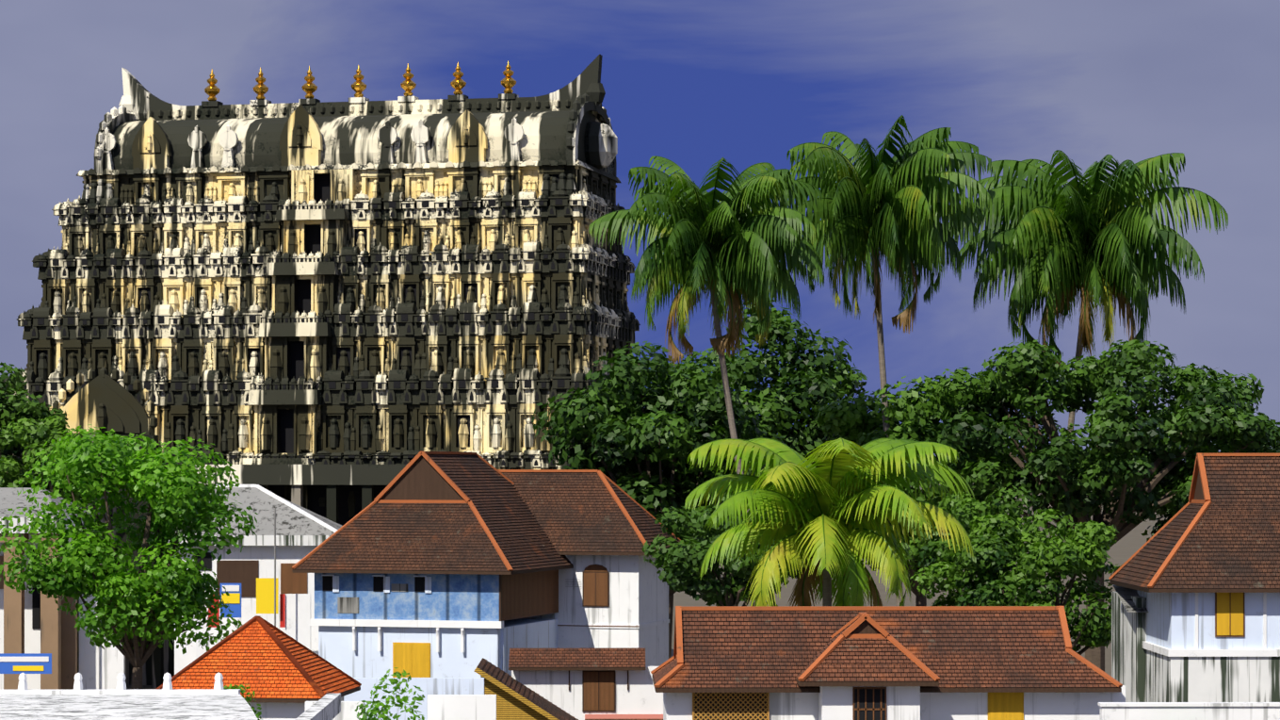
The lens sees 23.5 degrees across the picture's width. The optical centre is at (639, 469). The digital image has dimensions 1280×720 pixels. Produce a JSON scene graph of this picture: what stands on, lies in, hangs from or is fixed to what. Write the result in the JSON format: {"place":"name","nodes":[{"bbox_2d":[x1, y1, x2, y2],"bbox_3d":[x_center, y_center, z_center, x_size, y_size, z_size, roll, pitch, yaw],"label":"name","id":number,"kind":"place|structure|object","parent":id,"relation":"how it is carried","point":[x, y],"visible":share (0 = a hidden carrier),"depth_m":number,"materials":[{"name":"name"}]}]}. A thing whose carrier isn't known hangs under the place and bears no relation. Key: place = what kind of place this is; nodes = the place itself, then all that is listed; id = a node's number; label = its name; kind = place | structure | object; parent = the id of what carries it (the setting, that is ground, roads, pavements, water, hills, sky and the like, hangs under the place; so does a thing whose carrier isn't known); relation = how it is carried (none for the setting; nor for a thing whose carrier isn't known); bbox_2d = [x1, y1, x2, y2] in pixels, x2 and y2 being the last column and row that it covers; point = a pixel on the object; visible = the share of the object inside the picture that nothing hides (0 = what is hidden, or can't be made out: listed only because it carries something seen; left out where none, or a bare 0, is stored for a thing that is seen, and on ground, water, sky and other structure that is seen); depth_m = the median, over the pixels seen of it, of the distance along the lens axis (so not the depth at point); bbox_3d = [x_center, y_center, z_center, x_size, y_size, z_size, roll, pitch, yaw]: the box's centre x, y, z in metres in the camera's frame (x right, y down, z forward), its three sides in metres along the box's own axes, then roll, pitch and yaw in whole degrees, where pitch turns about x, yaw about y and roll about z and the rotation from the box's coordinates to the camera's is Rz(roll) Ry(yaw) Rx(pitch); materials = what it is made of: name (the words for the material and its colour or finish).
{"place":"outdoors","nodes":[
{"label":"outdoors","id":0,"kind":"place"},
{"bbox_2d":[0,53,640,687],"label":"temple tower","id":1,"kind":"structure","parent":0,"point":[342,314],"depth_m":191.42,"materials":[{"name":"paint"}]},
{"bbox_2d":[0,0,1279,462],"label":"sky","id":2,"kind":"structure","parent":0,"point":[693,85],"materials":[{"name":"blue"}]},
{"bbox_2d":[126,482,1166,689],"bbox_3d":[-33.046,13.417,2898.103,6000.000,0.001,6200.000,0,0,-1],"label":"ground","id":3,"kind":"structure","parent":0,"point":[1125,548],"depth_m":343.23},
{"bbox_2d":[0,361,71,499],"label":"dark tree","id":4,"kind":"object","parent":3,"relation":"on","point":[11,408],"visible":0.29,"depth_m":182.19,"materials":[{"name":"green plant"}]},
{"bbox_2d":[0,415,98,502],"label":"dark tree","id":5,"kind":"object","parent":3,"relation":"on","point":[12,471],"visible":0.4,"depth_m":161.88,"materials":[{"name":"green plant"}]},
{"bbox_2d":[0,486,124,689],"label":"building","id":6,"kind":"structure","parent":3,"relation":"on","point":[38,639],"depth_m":148.97,"materials":[{"name":"paint"}]},
{"bbox_2d":[52,366,158,632],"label":"shrine arch","id":7,"kind":"structure","parent":3,"relation":"on","point":[103,398],"depth_m":185.78,"materials":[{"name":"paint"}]},
{"bbox_2d":[0,423,258,689],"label":"bright tree","id":8,"kind":"object","parent":3,"relation":"on","point":[172,591],"visible":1,"depth_m":124.82,"materials":[{"name":"green plant"}]},
{"bbox_2d":[0,672,340,719],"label":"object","id":9,"kind":"structure","parent":3,"relation":"on","point":[218,701],"depth_m":73.02,"materials":[{"name":"white stone"}]},
{"bbox_2d":[167,484,341,674],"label":"shop building","id":10,"kind":"structure","parent":3,"relation":"on","point":[257,576],"depth_m":148.04,"materials":[{"name":"white paint"}]},
{"bbox_2d":[154,615,361,718],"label":"tiled roof","id":11,"kind":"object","parent":3,"relation":"on","point":[283,674],"visible":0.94,"depth_m":111.72,"materials":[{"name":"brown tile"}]},
{"bbox_2d":[223,666,424,719],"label":"shrubs","id":12,"kind":"object","parent":3,"relation":"on","point":[381,712],"visible":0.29,"depth_m":97.04,"materials":[{"name":"green plant"}]},
{"bbox_2d":[259,677,496,719],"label":"foreground walls","id":13,"kind":"structure","parent":3,"relation":"on","point":[455,698],"depth_m":122.17,"materials":[{"name":"white paint"}]},
{"bbox_2d":[291,451,681,677],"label":"house","id":14,"kind":"structure","parent":3,"relation":"on","point":[443,564],"depth_m":141.10,"materials":[{"name":"brown tile"}]},
{"bbox_2d":[474,647,663,719],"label":"annex building","id":15,"kind":"structure","parent":3,"relation":"on","point":[598,683],"depth_m":131.74,"materials":[{"name":"white paint"}]},
{"bbox_2d":[531,340,807,658],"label":"tree","id":16,"kind":"object","parent":3,"relation":"on","point":[614,433],"visible":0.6,"depth_m":163.80,"materials":[{"name":"green plant"}]},
{"bbox_2d":[589,155,824,605],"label":"palm tree","id":17,"kind":"object","parent":3,"relation":"on","point":[730,249],"visible":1,"depth_m":148.61,"materials":[{"name":"green plant"}]},
{"bbox_2d":[641,484,806,605],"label":"tree","id":18,"kind":"object","parent":3,"relation":"on","point":[728,588],"visible":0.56,"depth_m":135.00,"materials":[{"name":"green plant"}]},
{"bbox_2d":[662,299,867,605],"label":"tree","id":19,"kind":"object","parent":3,"relation":"on","point":[806,387],"visible":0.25,"depth_m":170.35,"materials":[{"name":"green plant"}]},
{"bbox_2d":[684,437,975,605],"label":"palm tree","id":20,"kind":"object","parent":3,"relation":"on","point":[828,523],"visible":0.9,"depth_m":119.02,"materials":[{"name":"green plant"}]},
{"bbox_2d":[777,114,991,605],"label":"palm tree","id":21,"kind":"object","parent":3,"relation":"on","point":[899,204],"visible":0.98,"depth_m":154.57,"materials":[{"name":"green plant"}]},
{"bbox_2d":[814,374,1031,605],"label":"tree","id":22,"kind":"object","parent":3,"relation":"on","point":[915,413],"visible":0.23,"depth_m":156.28,"materials":[{"name":"green plant"}]},
{"bbox_2d":[650,605,1279,719],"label":"long house","id":23,"kind":"structure","parent":3,"relation":"on","point":[875,662],"depth_m":99.02,"materials":[{"name":"brown tile"}]},
{"bbox_2d":[909,485,1036,605],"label":"bushy tree","id":24,"kind":"object","parent":3,"relation":"on","point":[1003,523],"visible":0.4,"depth_m":133.83,"materials":[{"name":"green plant"}]},
{"bbox_2d":[941,507,1124,654],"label":"bushy tree","id":25,"kind":"object","parent":3,"relation":"on","point":[1084,548],"visible":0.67,"depth_m":129.36,"materials":[{"name":"green plant"}]},
{"bbox_2d":[944,149,1228,599],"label":"palm tree","id":26,"kind":"object","parent":3,"relation":"on","point":[1055,244],"visible":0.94,"depth_m":159.43,"materials":[{"name":"green plant"}]},
{"bbox_2d":[924,339,1279,671],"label":"tree","id":27,"kind":"object","parent":3,"relation":"on","point":[1116,467],"visible":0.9,"depth_m":151.97,"materials":[{"name":"green plant"}]},
{"bbox_2d":[1108,453,1279,701],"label":"house","id":28,"kind":"structure","parent":3,"relation":"on","point":[1194,580],"depth_m":114.67,"materials":[{"name":"brown tile"}]},
{"bbox_2d":[1140,366,1279,541],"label":"tree","id":29,"kind":"object","parent":3,"relation":"on","point":[1169,511],"visible":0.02,"depth_m":158.22,"materials":[{"name":"green plant"}]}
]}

